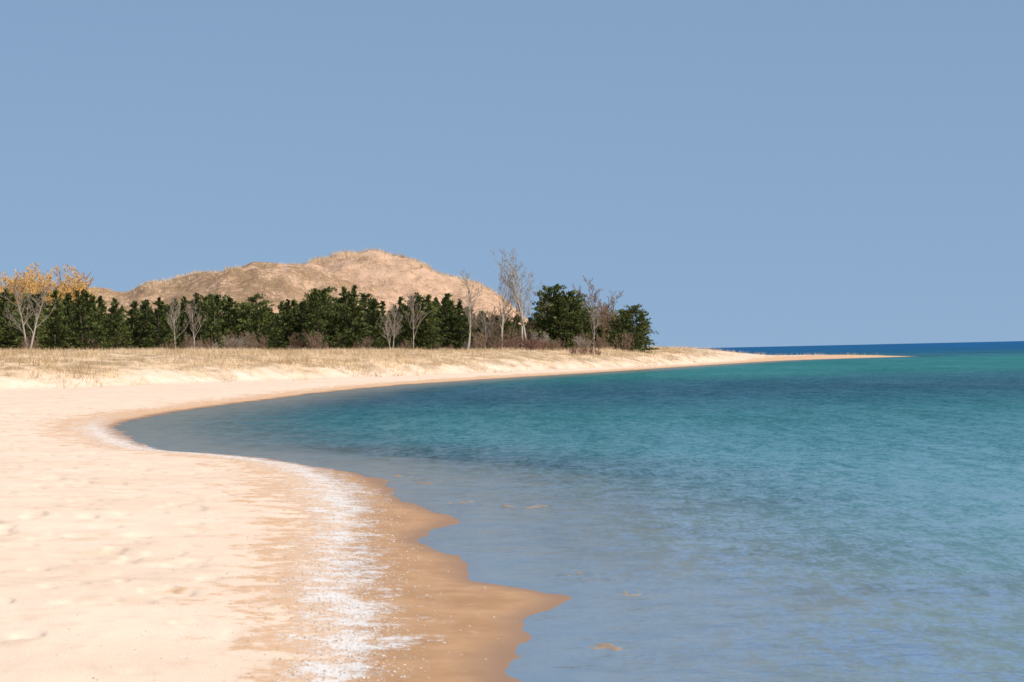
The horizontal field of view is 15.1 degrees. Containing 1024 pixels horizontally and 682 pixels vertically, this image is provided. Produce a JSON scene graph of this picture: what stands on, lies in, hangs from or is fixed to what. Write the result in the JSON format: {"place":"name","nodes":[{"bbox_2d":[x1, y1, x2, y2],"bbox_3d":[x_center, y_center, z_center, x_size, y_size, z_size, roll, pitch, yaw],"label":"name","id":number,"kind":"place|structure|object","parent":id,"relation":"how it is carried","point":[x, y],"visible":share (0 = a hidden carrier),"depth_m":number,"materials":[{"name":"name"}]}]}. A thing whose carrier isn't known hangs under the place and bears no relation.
{"place":"outdoors","nodes":[
{"label":"outdoors","id":0,"kind":"place"},
{"bbox_2d":[16,247,527,334],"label":"sand dune","id":1,"kind":"structure","parent":0,"point":[368,276],"depth_m":952.16,"materials":[{"name":"beige sand"}]},
{"bbox_2d":[0,347,1023,681],"bbox_3d":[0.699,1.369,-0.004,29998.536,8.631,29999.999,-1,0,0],"label":"sandy beach ground","id":2,"kind":"structure","parent":0,"point":[96,531],"depth_m":35.95,"materials":[{"name":"beige sand"}]},
{"bbox_2d":[0,271,12,291],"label":"golden willow tree","id":3,"kind":"object","parent":2,"relation":"on","point":[5,283],"visible":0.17,"depth_m":472.20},
{"bbox_2d":[0,270,39,310],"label":"golden willow tree","id":4,"kind":"object","parent":2,"relation":"on","point":[10,291],"visible":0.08,"depth_m":471.91,"materials":[{"name":"yellow plant"}]},
{"bbox_2d":[0,268,50,310],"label":"golden willow tree","id":5,"kind":"object","parent":2,"relation":"on","point":[22,281],"visible":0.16,"depth_m":468.05,"materials":[{"name":"plant"}]},
{"bbox_2d":[0,274,52,304],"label":"golden willow tree","id":6,"kind":"object","parent":2,"relation":"on","point":[48,290],"visible":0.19,"depth_m":463.88,"materials":[{"name":"plant"}]},
{"bbox_2d":[1,274,56,347],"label":"bare birch tree","id":7,"kind":"object","parent":2,"relation":"on","point":[36,318],"visible":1,"depth_m":391.43,"materials":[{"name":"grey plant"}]},
{"bbox_2d":[4,267,63,311],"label":"golden willow tree","id":8,"kind":"object","parent":2,"relation":"on","point":[32,291],"visible":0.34,"depth_m":462.78,"materials":[{"name":"plant"}]},
{"bbox_2d":[7,264,64,300],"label":"golden willow tree","id":9,"kind":"object","parent":2,"relation":"on","point":[30,275],"visible":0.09,"depth_m":475.20,"materials":[{"name":"plant"}]},
{"bbox_2d":[18,270,84,298],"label":"golden willow tree","id":10,"kind":"object","parent":2,"relation":"on","point":[70,286],"visible":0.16,"depth_m":473.81,"materials":[{"name":"plant"}]},
{"bbox_2d":[28,261,82,303],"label":"golden willow tree","id":11,"kind":"object","parent":2,"relation":"on","point":[40,278],"visible":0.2,"depth_m":469.91,"materials":[{"name":"plant"}]},
{"bbox_2d":[37,274,95,304],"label":"golden willow tree","id":12,"kind":"object","parent":2,"relation":"on","point":[75,287],"visible":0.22,"depth_m":465.12,"materials":[{"name":"plant"}]},
{"bbox_2d":[52,264,91,295],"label":"golden willow tree","id":13,"kind":"object","parent":2,"relation":"on","point":[58,268],"visible":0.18,"depth_m":479.19,"materials":[{"name":"plant"}]},
{"bbox_2d":[60,265,99,314],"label":"golden willow tree","id":14,"kind":"object","parent":2,"relation":"on","point":[87,284],"visible":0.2,"depth_m":473.01,"materials":[{"name":"plant"}]},
{"bbox_2d":[167,297,190,346],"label":"bare birch tree","id":15,"kind":"object","parent":2,"relation":"on","point":[176,310],"visible":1,"depth_m":392.30,"materials":[{"name":"grey plant"}]},
{"bbox_2d":[185,300,207,347],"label":"bare birch tree","id":16,"kind":"object","parent":2,"relation":"on","point":[189,315],"visible":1,"depth_m":391.11,"materials":[{"name":"grey plant"}]},
{"bbox_2d":[8,444,514,681],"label":"shell fragments","id":17,"kind":"object","parent":2,"relation":"on","point":[347,649],"visible":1,"depth_m":26.64,"materials":[{"name":"white"}]},
{"bbox_2d":[21,326,634,351],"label":"bare undergrowth","id":18,"kind":"object","parent":2,"relation":"on","point":[246,343],"visible":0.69,"depth_m":390.15,"materials":[{"name":"brown plant"}]},
{"bbox_2d":[0,283,659,353],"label":"conifer treeline","id":19,"kind":"object","parent":2,"relation":"on","point":[445,324],"visible":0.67,"depth_m":398.26,"materials":[{"name":"green plant"}]},
{"bbox_2d":[378,302,409,348],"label":"bare birch tree","id":20,"kind":"object","parent":2,"relation":"on","point":[389,323],"visible":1,"depth_m":391.19,"materials":[{"name":"grey plant"}]},
{"bbox_2d":[403,293,433,346],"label":"bare birch tree","id":21,"kind":"object","parent":2,"relation":"on","point":[413,312],"visible":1,"depth_m":391.55,"materials":[{"name":"grey plant"}]},
{"bbox_2d":[0,345,884,387],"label":"beach grass","id":22,"kind":"structure","parent":2,"relation":"on","point":[218,351],"depth_m":269.34,"materials":[{"name":"beige plant"}]},
{"bbox_2d":[459,269,483,348],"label":"bare birch tree","id":23,"kind":"object","parent":2,"relation":"on","point":[469,304],"visible":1,"depth_m":387.86,"materials":[{"name":"grey plant"}]},
{"bbox_2d":[468,314,495,338],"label":"bare brown tree","id":24,"kind":"object","parent":2,"relation":"on","point":[479,325],"visible":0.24,"depth_m":403.72,"materials":[{"name":"brown plant"}]},
{"bbox_2d":[474,308,494,348],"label":"bare birch tree","id":25,"kind":"object","parent":2,"relation":"on","point":[485,326],"visible":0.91,"depth_m":393.44,"materials":[{"name":"grey plant"}]},
{"bbox_2d":[473,307,514,341],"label":"bare brown tree","id":26,"kind":"object","parent":2,"relation":"on","point":[495,329],"visible":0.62,"depth_m":401.97,"materials":[{"name":"brown plant"}]},
{"bbox_2d":[494,337,513,349],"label":"red osier shrub","id":27,"kind":"object","parent":2,"relation":"on","point":[501,342],"visible":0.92,"depth_m":371.79,"materials":[{"name":"brown plant"}]},
{"bbox_2d":[497,265,520,348],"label":"bare birch tree","id":28,"kind":"object","parent":2,"relation":"on","point":[504,303],"visible":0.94,"depth_m":392.23,"materials":[{"name":"grey plant"}]},
{"bbox_2d":[494,305,525,337],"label":"bare brown tree","id":29,"kind":"object","parent":2,"relation":"on","point":[510,315],"visible":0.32,"depth_m":410.06,"materials":[{"name":"brown plant"}]},
{"bbox_2d":[494,247,533,349],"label":"bare birch tree","id":30,"kind":"object","parent":2,"relation":"on","point":[513,271],"visible":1,"depth_m":389.37,"materials":[{"name":"grey plant"}]},
{"bbox_2d":[489,247,541,346],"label":"bare birch tree","id":31,"kind":"object","parent":2,"relation":"on","point":[516,292],"visible":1,"depth_m":388.66,"materials":[{"name":"grey plant"}]},
{"bbox_2d":[505,334,534,349],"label":"red osier shrub","id":32,"kind":"object","parent":2,"relation":"on","point":[520,339],"visible":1,"depth_m":369.74,"materials":[{"name":"brown plant"}]},
{"bbox_2d":[511,336,537,349],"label":"red osier shrub","id":33,"kind":"object","parent":2,"relation":"on","point":[530,343],"visible":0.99,"depth_m":371.16,"materials":[{"name":"brown plant"}]},
{"bbox_2d":[526,319,541,349],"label":"bare brown tree","id":34,"kind":"object","parent":2,"relation":"on","point":[529,328],"visible":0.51,"depth_m":403.69,"materials":[{"name":"brown plant"}]},
{"bbox_2d":[529,336,545,349],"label":"red osier shrub","id":35,"kind":"object","parent":2,"relation":"on","point":[538,345],"visible":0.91,"depth_m":371.82,"materials":[{"name":"brown plant"}]},
{"bbox_2d":[537,287,549,329],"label":"bare birch tree","id":36,"kind":"object","parent":2,"relation":"on","point":[544,309],"visible":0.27,"depth_m":401.49,"materials":[{"name":"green plant"}]},
{"bbox_2d":[537,339,553,349],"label":"red osier shrub","id":37,"kind":"object","parent":2,"relation":"on","point":[546,344],"visible":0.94,"depth_m":373.77,"materials":[{"name":"brown plant"}]},
{"bbox_2d":[566,347,576,353],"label":"red osier shrub","id":38,"kind":"object","parent":2,"relation":"on","point":[571,351],"visible":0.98,"depth_m":351.86,"materials":[{"name":"brown plant"}]},
{"bbox_2d":[573,346,591,354],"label":"red osier shrub","id":39,"kind":"object","parent":2,"relation":"on","point":[579,350],"visible":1,"depth_m":349.95,"materials":[{"name":"brown plant"}]},
{"bbox_2d":[585,293,601,346],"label":"bare birch tree","id":40,"kind":"object","parent":2,"relation":"on","point":[594,317],"visible":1,"depth_m":396.34,"materials":[{"name":"grey plant"}]},
{"bbox_2d":[572,275,623,318],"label":"bare brown tree","id":41,"kind":"object","parent":2,"relation":"on","point":[596,297],"visible":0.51,"depth_m":439.67,"materials":[{"name":"brown plant"}]},
{"bbox_2d":[585,299,615,336],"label":"bare brown tree","id":42,"kind":"object","parent":2,"relation":"on","point":[603,317],"visible":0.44,"depth_m":406.97,"materials":[{"name":"brown plant"}]},
{"bbox_2d":[584,306,616,342],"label":"bare brown tree","id":43,"kind":"object","parent":2,"relation":"on","point":[604,315],"visible":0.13,"depth_m":423.78,"materials":[{"name":"brown plant"}]},
{"bbox_2d":[605,309,621,343],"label":"bare brown tree","id":44,"kind":"object","parent":2,"relation":"on","point":[609,319],"visible":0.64,"depth_m":401.46,"materials":[{"name":"brown plant"}]},
{"bbox_2d":[0,0,1023,347],"label":"sky","id":45,"kind":"structure","parent":0,"point":[746,173],"materials":[{"name":"blue"}]},
{"bbox_2d":[229,341,1023,681],"bbox_3d":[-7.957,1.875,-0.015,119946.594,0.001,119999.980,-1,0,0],"label":"lake water","id":46,"kind":"structure","parent":0,"point":[911,451],"depth_m":43.68,"materials":[{"name":"blue liquid"}]}
]}

